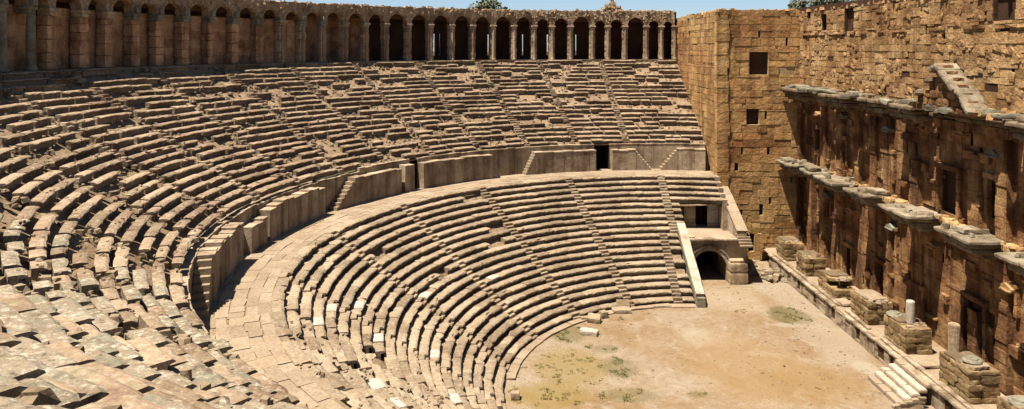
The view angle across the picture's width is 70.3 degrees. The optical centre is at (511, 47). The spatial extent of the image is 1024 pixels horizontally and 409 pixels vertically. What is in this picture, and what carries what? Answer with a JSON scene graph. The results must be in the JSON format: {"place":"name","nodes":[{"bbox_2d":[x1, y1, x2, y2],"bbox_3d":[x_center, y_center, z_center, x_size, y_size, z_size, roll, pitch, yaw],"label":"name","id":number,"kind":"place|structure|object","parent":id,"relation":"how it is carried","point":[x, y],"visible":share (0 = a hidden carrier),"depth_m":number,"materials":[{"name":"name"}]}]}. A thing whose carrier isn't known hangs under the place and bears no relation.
{"place":"outdoors","nodes":[
{"label":"outdoors","id":0,"kind":"place"},
{"bbox_2d":[316,50,575,179],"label":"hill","id":1,"kind":"structure","parent":0,"point":[354,170],"depth_m":120.09,"materials":[{"name":"beige stone"}]},
{"bbox_2d":[787,0,806,9],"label":"tree","id":2,"kind":"object","parent":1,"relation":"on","point":[797,5],"visible":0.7,"depth_m":208.83,"materials":[{"name":"green plant"}]},
{"bbox_2d":[806,0,847,6],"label":"tree","id":3,"kind":"object","parent":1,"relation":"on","point":[817,2],"visible":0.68,"depth_m":188.56,"materials":[{"name":"green plant"}]},
{"bbox_2d":[201,169,713,408],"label":"walkway","id":4,"kind":"structure","parent":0,"point":[239,321],"depth_m":38.71,"materials":[{"name":"stone"}]},
{"bbox_2d":[191,222,243,318],"bbox_3d":[-16.036,11.817,39.490,1.181,2.567,9.720,0,0,-10],"label":"retaining wall block","id":5,"kind":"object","parent":4,"relation":"on","point":[219,260],"visible":0.94,"depth_m":38.37,"materials":[{"name":"stone"}]},
{"bbox_2d":[244,216,267,253],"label":"wall block","id":6,"kind":"object","parent":4,"relation":"on","point":[255,233],"depth_m":46.68,"materials":[{"name":"stone"}]},
{"bbox_2d":[258,187,325,240],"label":"retaining wall block","id":7,"kind":"object","parent":4,"relation":"on","point":[284,214],"visible":0.97,"depth_m":52.16,"materials":[{"name":"stone"}]},
{"bbox_2d":[328,168,401,210],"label":"retaining wall block","id":8,"kind":"object","parent":4,"relation":"on","point":[362,188],"visible":0.97,"depth_m":61.29,"materials":[{"name":"stone"}]},
{"bbox_2d":[398,164,414,191],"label":"wall block","id":9,"kind":"object","parent":4,"relation":"on","point":[408,177],"depth_m":65.32,"materials":[{"name":"stone"}]},
{"bbox_2d":[178,143,704,360],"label":"retaining wall","id":10,"kind":"structure","parent":4,"relation":"on","point":[511,160],"depth_m":68.79,"materials":[{"name":"stone"}]},
{"bbox_2d":[0,60,704,408],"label":"seating","id":11,"kind":"object","parent":10,"relation":"on","point":[208,177],"visible":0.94,"depth_m":52.89,"materials":[{"name":"stone"}]},
{"bbox_2d":[0,374,16,384],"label":"stone block","id":12,"kind":"structure","parent":11,"relation":"on","point":[4,380],"depth_m":9.06,"materials":[{"name":"beige stone"}]},
{"bbox_2d":[0,284,17,296],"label":"stone block","id":13,"kind":"structure","parent":11,"relation":"on","point":[6,290],"depth_m":18.61,"materials":[{"name":"beige stone"}]},
{"bbox_2d":[1,250,21,275],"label":"stone block","id":14,"kind":"structure","parent":11,"relation":"on","point":[10,259],"depth_m":22.34,"materials":[{"name":"beige stone"}]},
{"bbox_2d":[3,230,21,242],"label":"stone block","id":15,"kind":"structure","parent":11,"relation":"on","point":[9,235],"depth_m":25.39,"materials":[{"name":"beige stone"}]},
{"bbox_2d":[0,385,27,397],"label":"stone block","id":16,"kind":"structure","parent":11,"relation":"on","point":[12,391],"depth_m":7.93,"materials":[{"name":"beige stone"}]},
{"bbox_2d":[4,267,27,285],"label":"stone block","id":17,"kind":"structure","parent":11,"relation":"on","point":[13,276],"depth_m":21.02,"materials":[{"name":"beige stone"}]},
{"bbox_2d":[7,241,24,251],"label":"stone block","id":18,"kind":"structure","parent":11,"relation":"on","point":[17,246],"depth_m":23.98,"materials":[{"name":"beige stone"}]},
{"bbox_2d":[0,302,38,337],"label":"stone block","id":19,"kind":"structure","parent":11,"relation":"on","point":[16,322],"depth_m":14.83,"materials":[{"name":"beige stone"}]},
{"bbox_2d":[9,219,29,241],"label":"stone block","id":20,"kind":"structure","parent":11,"relation":"on","point":[14,224],"depth_m":26.63,"materials":[{"name":"beige stone"}]},
{"bbox_2d":[0,346,45,380],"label":"stone block","id":21,"kind":"structure","parent":11,"relation":"on","point":[16,365],"depth_m":10.22,"materials":[{"name":"beige stone"}]},
{"bbox_2d":[0,396,45,408],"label":"stone block","id":22,"kind":"structure","parent":11,"relation":"on","point":[8,403],"depth_m":6.78,"materials":[{"name":"beige stone"}]},
{"bbox_2d":[19,353,46,365],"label":"stone block","id":23,"kind":"structure","parent":11,"relation":"on","point":[37,360],"depth_m":11.64,"materials":[{"name":"beige stone"}]},
{"bbox_2d":[30,280,53,296],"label":"stone block","id":24,"kind":"structure","parent":11,"relation":"on","point":[42,287],"depth_m":21.34,"materials":[{"name":"beige stone"}]},
{"bbox_2d":[26,294,59,315],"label":"stone block","id":25,"kind":"structure","parent":11,"relation":"on","point":[41,302],"depth_m":18.66,"materials":[{"name":"beige stone"}]},
{"bbox_2d":[19,310,68,332],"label":"stone block","id":26,"kind":"structure","parent":11,"relation":"on","point":[41,320],"depth_m":16.38,"materials":[{"name":"beige stone"}]},
{"bbox_2d":[8,378,80,408],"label":"stone block","id":27,"kind":"structure","parent":11,"relation":"on","point":[70,400],"depth_m":8.65,"materials":[{"name":"beige stone"}]},
{"bbox_2d":[11,337,79,367],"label":"stone block","id":28,"kind":"structure","parent":11,"relation":"on","point":[47,356],"depth_m":12.77,"materials":[{"name":"beige stone"}]},
{"bbox_2d":[38,405,66,408],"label":"stone block","id":29,"kind":"structure","parent":11,"relation":"on","point":[51,406],"depth_m":7.32,"materials":[{"name":"beige stone"}]},
{"bbox_2d":[28,329,80,346],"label":"stone block","id":30,"kind":"structure","parent":11,"relation":"on","point":[51,336],"depth_m":15.26,"materials":[{"name":"beige stone"}]},
{"bbox_2d":[45,290,66,301],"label":"stone block","id":31,"kind":"structure","parent":11,"relation":"on","point":[55,295],"depth_m":20.78,"materials":[{"name":"beige stone"}]},
{"bbox_2d":[52,234,70,247],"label":"stone block","id":32,"kind":"structure","parent":11,"relation":"on","point":[61,240],"depth_m":27.82,"materials":[{"name":"beige stone"}]},
{"bbox_2d":[52,258,71,276],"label":"stone block","id":33,"kind":"structure","parent":11,"relation":"on","point":[59,265],"depth_m":24.37,"materials":[{"name":"beige stone"}]},
{"bbox_2d":[60,281,78,291],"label":"stone block","id":34,"kind":"structure","parent":11,"relation":"on","point":[67,285],"depth_m":22.57,"materials":[{"name":"beige stone"}]},
{"bbox_2d":[36,365,108,408],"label":"stone block","id":35,"kind":"structure","parent":11,"relation":"on","point":[94,392],"depth_m":10.57,"materials":[{"name":"beige stone"}]},
{"bbox_2d":[51,298,94,324],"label":"stone block","id":36,"kind":"structure","parent":11,"relation":"on","point":[74,311],"depth_m":19.04,"materials":[{"name":"beige stone"}]},
{"bbox_2d":[63,289,91,305],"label":"stone block","id":37,"kind":"structure","parent":11,"relation":"on","point":[81,299],"depth_m":21.33,"materials":[{"name":"beige stone"}]},
{"bbox_2d":[78,277,99,296],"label":"stone block","id":38,"kind":"structure","parent":11,"relation":"on","point":[86,285],"depth_m":24.01,"materials":[{"name":"beige stone"}]},
{"bbox_2d":[74,337,118,355],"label":"stone block","id":39,"kind":"structure","parent":11,"relation":"on","point":[90,344],"depth_m":16.08,"materials":[{"name":"beige stone"}]},
{"bbox_2d":[89,296,118,315],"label":"stone block","id":40,"kind":"structure","parent":11,"relation":"on","point":[104,304],"depth_m":22.12,"materials":[{"name":"beige stone"}]},
{"bbox_2d":[87,309,122,335],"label":"stone block","id":41,"kind":"structure","parent":11,"relation":"on","point":[102,322],"depth_m":19.34,"materials":[{"name":"beige stone"}]},
{"bbox_2d":[86,350,129,369],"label":"stone block","id":42,"kind":"structure","parent":11,"relation":"on","point":[101,356],"depth_m":14.22,"materials":[{"name":"beige stone"}]},
{"bbox_2d":[78,333,143,359],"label":"stone block","id":43,"kind":"structure","parent":11,"relation":"on","point":[125,351],"depth_m":16.61,"materials":[{"name":"beige stone"}]},
{"bbox_2d":[115,267,130,282],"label":"stone block","id":44,"kind":"structure","parent":11,"relation":"on","point":[123,273],"depth_m":27.57,"materials":[{"name":"beige stone"}]},
{"bbox_2d":[121,284,142,303],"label":"stone block","id":45,"kind":"structure","parent":11,"relation":"on","point":[131,294],"depth_m":25.49,"materials":[{"name":"beige stone"}]},
{"bbox_2d":[133,269,148,295],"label":"stone block","id":46,"kind":"structure","parent":11,"relation":"on","point":[140,280],"depth_m":28.49,"materials":[{"name":"beige stone"}]},
{"bbox_2d":[122,358,160,380],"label":"stone block","id":47,"kind":"structure","parent":11,"relation":"on","point":[138,368],"depth_m":14.59,"materials":[{"name":"beige stone"}]},
{"bbox_2d":[124,327,170,347],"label":"stone block","id":48,"kind":"structure","parent":11,"relation":"on","point":[156,337],"depth_m":20.70,"materials":[{"name":"beige stone"}]},
{"bbox_2d":[140,295,158,310],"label":"stone block","id":49,"kind":"structure","parent":11,"relation":"on","point":[148,301],"depth_m":26.06,"materials":[{"name":"beige stone"}]},
{"bbox_2d":[152,285,168,299],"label":"stone block","id":50,"kind":"structure","parent":11,"relation":"on","point":[160,292],"depth_m":28.17,"materials":[{"name":"beige stone"}]},
{"bbox_2d":[141,394,193,408],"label":"stone block","id":51,"kind":"structure","parent":11,"relation":"on","point":[164,401],"depth_m":10.70,"materials":[{"name":"beige stone"}]},
{"bbox_2d":[158,315,176,329],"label":"stone block","id":52,"kind":"structure","parent":11,"relation":"on","point":[167,321],"depth_m":23.84,"materials":[{"name":"beige stone"}]},
{"bbox_2d":[159,300,182,319],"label":"stone block","id":53,"kind":"structure","parent":11,"relation":"on","point":[171,308],"depth_m":26.30,"materials":[{"name":"beige stone"}]},
{"bbox_2d":[151,370,196,389],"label":"stone block","id":54,"kind":"structure","parent":11,"relation":"on","point":[171,376],"depth_m":15.22,"materials":[{"name":"beige stone"}]},
{"bbox_2d":[173,317,199,334],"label":"stone block","id":55,"kind":"structure","parent":11,"relation":"on","point":[183,325],"depth_m":24.89,"materials":[{"name":"beige stone"}]},
{"bbox_2d":[182,354,205,365],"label":"stone block","id":56,"kind":"structure","parent":11,"relation":"on","point":[189,357],"depth_m":20.40,"materials":[{"name":"beige stone"}]},
{"bbox_2d":[167,361,228,388],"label":"stone block","id":57,"kind":"structure","parent":11,"relation":"on","point":[200,371],"depth_m":18.26,"materials":[{"name":"beige stone"}]},
{"bbox_2d":[189,332,211,347],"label":"stone block","id":58,"kind":"structure","parent":11,"relation":"on","point":[201,339],"depth_m":23.48,"materials":[{"name":"beige stone"}]},
{"bbox_2d":[198,329,212,346],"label":"stone block","id":59,"kind":"structure","parent":11,"relation":"on","point":[204,333],"depth_m":25.30,"materials":[{"name":"beige stone"}]},
{"bbox_2d":[208,338,232,353],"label":"stone block","id":60,"kind":"structure","parent":11,"relation":"on","point":[223,345],"depth_m":24.00,"materials":[{"name":"beige stone"}]},
{"bbox_2d":[209,403,231,408],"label":"stone block","id":61,"kind":"structure","parent":11,"relation":"on","point":[219,406],"depth_m":13.45,"materials":[{"name":"beige stone"}]},
{"bbox_2d":[204,366,237,388],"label":"stone block","id":62,"kind":"structure","parent":11,"relation":"on","point":[231,384],"depth_m":19.00,"materials":[{"name":"beige stone"}]},
{"bbox_2d":[208,351,236,369],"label":"stone block","id":63,"kind":"structure","parent":11,"relation":"on","point":[222,359],"depth_m":21.89,"materials":[{"name":"beige stone"}]},
{"bbox_2d":[208,396,257,408],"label":"stone block","id":64,"kind":"structure","parent":11,"relation":"on","point":[223,400],"depth_m":15.33,"materials":[{"name":"beige stone"}]},
{"bbox_2d":[229,386,252,395],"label":"stone block","id":65,"kind":"structure","parent":11,"relation":"on","point":[245,390],"depth_m":18.43,"materials":[{"name":"beige stone"}]},
{"bbox_2d":[232,369,276,393],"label":"stone block","id":66,"kind":"structure","parent":11,"relation":"on","point":[254,381],"depth_m":20.56,"materials":[{"name":"beige stone"}]},
{"bbox_2d":[248,400,267,408],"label":"stone block","id":67,"kind":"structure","parent":11,"relation":"on","point":[256,404],"depth_m":16.87,"materials":[{"name":"beige stone"}]},
{"bbox_2d":[266,402,305,408],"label":"stone block","id":68,"kind":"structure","parent":11,"relation":"on","point":[281,405],"depth_m":16.44,"materials":[{"name":"beige stone"}]},
{"bbox_2d":[0,0,677,72],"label":"arcade","id":69,"kind":"object","parent":11,"relation":"on","point":[77,35],"visible":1,"depth_m":74.86,"materials":[{"name":"stone"}]},
{"bbox_2d":[601,0,622,10],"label":"masonry stump","id":70,"kind":"object","parent":69,"relation":"on","point":[611,5],"visible":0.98,"depth_m":92.63,"materials":[{"name":"beige stone"}]},
{"bbox_2d":[0,59,702,408],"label":"rubble","id":71,"kind":"object","parent":11,"relation":"on","point":[34,395],"visible":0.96,"depth_m":36.75,"materials":[{"name":"stone"}]},
{"bbox_2d":[410,159,416,187],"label":"doorway","id":72,"kind":"structure","parent":10,"relation":"in","point":[412,161],"depth_m":67.43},
{"bbox_2d":[594,144,608,168],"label":"doorway","id":73,"kind":"structure","parent":10,"relation":"in","point":[602,150],"depth_m":79.61,"materials":[{"name":"black"}]},
{"bbox_2d":[418,154,499,188],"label":"retaining wall block","id":74,"kind":"object","parent":4,"relation":"on","point":[445,171],"visible":0.97,"depth_m":69.40,"materials":[{"name":"stone"}]},
{"bbox_2d":[522,149,595,174],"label":"retaining wall block","id":75,"kind":"object","parent":4,"relation":"on","point":[548,162],"visible":0.98,"depth_m":75.30,"materials":[{"name":"stone"}]},
{"bbox_2d":[610,148,650,170],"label":"retaining wall block","id":76,"kind":"object","parent":4,"relation":"on","point":[627,159],"visible":0.98,"depth_m":76.80,"materials":[{"name":"stone"}]},
{"bbox_2d":[659,147,704,170],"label":"retaining wall block","id":77,"kind":"object","parent":4,"relation":"on","point":[687,158],"visible":0.93,"depth_m":76.76,"materials":[{"name":"stone"}]},
{"bbox_2d":[468,0,507,9],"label":"tree","id":78,"kind":"object","parent":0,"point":[482,4],"visible":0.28,"depth_m":148.28,"materials":[{"name":"green plant"}]},
{"bbox_2d":[179,50,934,408],"bbox_3d":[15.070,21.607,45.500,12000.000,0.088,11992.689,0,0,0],"label":"ground","id":79,"kind":"structure","parent":0,"point":[683,332],"depth_m":50.13,"materials":[{"name":"beige soil"}]},
{"bbox_2d":[270,174,723,408],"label":"seating","id":80,"kind":"object","parent":79,"relation":"on","point":[458,298],"visible":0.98,"depth_m":55.48,"materials":[{"name":"stone"}]},
{"bbox_2d":[510,390,519,400],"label":"stone block","id":81,"kind":"object","parent":79,"relation":"on","point":[515,394],"depth_m":44.45,"materials":[{"name":"beige stone"}]},
{"bbox_2d":[580,327,598,336],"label":"stone block","id":82,"kind":"object","parent":79,"relation":"on","point":[586,331],"depth_m":54.42,"materials":[{"name":"white stone"}]},
{"bbox_2d":[587,312,600,323],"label":"stone block","id":83,"kind":"object","parent":79,"relation":"on","point":[594,318],"depth_m":56.94,"materials":[{"name":"beige stone"}]},
{"bbox_2d":[505,303,695,408],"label":"kerb","id":84,"kind":"structure","parent":79,"relation":"on","point":[521,357],"depth_m":54.08,"materials":[{"name":"stone"}]},
{"bbox_2d":[598,310,608,318],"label":"stone block","id":85,"kind":"object","parent":79,"relation":"on","point":[604,314],"depth_m":57.80,"materials":[{"name":"beige stone"}]},
{"bbox_2d":[611,306,631,313],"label":"stone block","id":86,"kind":"object","parent":79,"relation":"on","point":[622,310],"depth_m":58.83,"materials":[{"name":"beige stone"}]},
{"bbox_2d":[616,299,629,306],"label":"stone block","id":87,"kind":"object","parent":79,"relation":"on","point":[622,302],"depth_m":59.89,"materials":[{"name":"beige stone"}]},
{"bbox_2d":[677,223,705,307],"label":"sloping parapet","id":88,"kind":"structure","parent":79,"relation":"on","point":[691,270],"depth_m":63.32,"materials":[{"name":"stone"}]},
{"bbox_2d":[507,307,880,406],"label":"grass","id":89,"kind":"structure","parent":79,"relation":"on","point":[616,373],"depth_m":48.67,"materials":[{"name":"green plant"}]},
{"bbox_2d":[513,283,882,408],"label":"gravel","id":90,"kind":"structure","parent":79,"relation":"on","point":[727,360],"depth_m":50.54,"materials":[{"name":"beige gravel"}]},
{"bbox_2d":[686,224,747,283],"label":"vaulted entrance","id":91,"kind":"object","parent":79,"relation":"on","point":[721,251],"visible":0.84,"depth_m":67.20,"materials":[{"name":"stone"}]},
{"bbox_2d":[680,175,727,237],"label":"seat box","id":92,"kind":"object","parent":91,"relation":"on","point":[711,215],"visible":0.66,"depth_m":71.75,"materials":[{"name":"stone"}]},
{"bbox_2d":[695,205,705,224],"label":"doorway","id":93,"kind":"structure","parent":92,"relation":"in","point":[700,210],"depth_m":73.65,"materials":[{"name":"black"}]},
{"bbox_2d":[722,186,752,247],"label":"stair parapet","id":94,"kind":"structure","parent":91,"relation":"on","point":[737,228],"depth_m":68.33,"materials":[{"name":"stone"}]},
{"bbox_2d":[675,8,799,258],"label":"tower","id":95,"kind":"structure","parent":79,"relation":"on","point":[738,69],"depth_m":74.01,"materials":[{"name":"beige stone"}]},
{"bbox_2d":[757,233,761,252],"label":"gate post","id":96,"kind":"object","parent":79,"relation":"on","point":[759,242],"visible":1,"depth_m":73.25,"materials":[{"name":"beige stone"}]},
{"bbox_2d":[746,259,787,282],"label":"broken steps","id":97,"kind":"structure","parent":79,"relation":"on","point":[775,274],"depth_m":68.09,"materials":[{"name":"stone"}]},
{"bbox_2d":[762,248,1005,408],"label":"stage platform","id":98,"kind":"structure","parent":79,"relation":"on","point":[873,341],"depth_m":52.12,"materials":[{"name":"stone"}]},
{"bbox_2d":[776,236,803,260],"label":"stone plinth","id":99,"kind":"structure","parent":98,"relation":"on","point":[788,248],"depth_m":69.58,"materials":[{"name":"beige stone"}]},
{"bbox_2d":[796,250,825,276],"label":"stone plinth","id":100,"kind":"structure","parent":98,"relation":"on","point":[810,263],"depth_m":64.71,"materials":[{"name":"beige stone"}]},
{"bbox_2d":[818,269,855,299],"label":"stone plinth","id":101,"kind":"structure","parent":98,"relation":"on","point":[835,284],"depth_m":59.68,"materials":[{"name":"beige stone"}]},
{"bbox_2d":[835,298,850,305],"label":"stone slab","id":102,"kind":"object","parent":98,"relation":"on","point":[843,301],"depth_m":57.60,"materials":[{"name":"beige stone"}]},
{"bbox_2d":[850,289,892,324],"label":"stone plinth","id":103,"kind":"structure","parent":98,"relation":"on","point":[870,306],"depth_m":53.62,"materials":[{"name":"beige stone"}]},
{"bbox_2d":[884,310,932,354],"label":"stone plinth","id":104,"kind":"structure","parent":98,"relation":"on","point":[901,333],"depth_m":48.44,"materials":[{"name":"stone"}]},
{"bbox_2d":[905,299,915,323],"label":"column stump","id":105,"kind":"object","parent":104,"relation":"on","point":[910,314],"visible":1,"depth_m":49.08,"materials":[{"name":"white stone"}]},
{"bbox_2d":[910,355,939,368],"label":"stone slab","id":106,"kind":"object","parent":98,"relation":"on","point":[926,361],"depth_m":46.59,"materials":[{"name":"beige stone"}]},
{"bbox_2d":[939,350,1000,404],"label":"stone plinth","id":107,"kind":"structure","parent":98,"relation":"on","point":[969,377],"depth_m":41.86,"materials":[{"name":"stone"}]},
{"bbox_2d":[948,322,959,352],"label":"column stump","id":108,"kind":"object","parent":107,"relation":"on","point":[954,337],"visible":0.94,"depth_m":43.84,"materials":[{"name":"stone"}]},
{"bbox_2d":[996,394,1023,408],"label":"stone plinth","id":109,"kind":"structure","parent":98,"relation":"on","point":[1010,401],"depth_m":38.36,"materials":[{"name":"stone"}]},
{"bbox_2d":[775,0,1023,394],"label":"stage building","id":110,"kind":"structure","parent":79,"relation":"on","point":[906,166],"depth_m":51.09,"materials":[{"name":"stone"}]},
{"bbox_2d":[868,359,931,408],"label":"stone steps","id":111,"kind":"structure","parent":79,"relation":"on","point":[891,381],"depth_m":44.91,"materials":[{"name":"beige stone"}]},
{"bbox_2d":[275,0,850,49],"label":"sky","id":112,"kind":"structure","parent":0,"point":[681,7],"materials":[{"name":"blue"}]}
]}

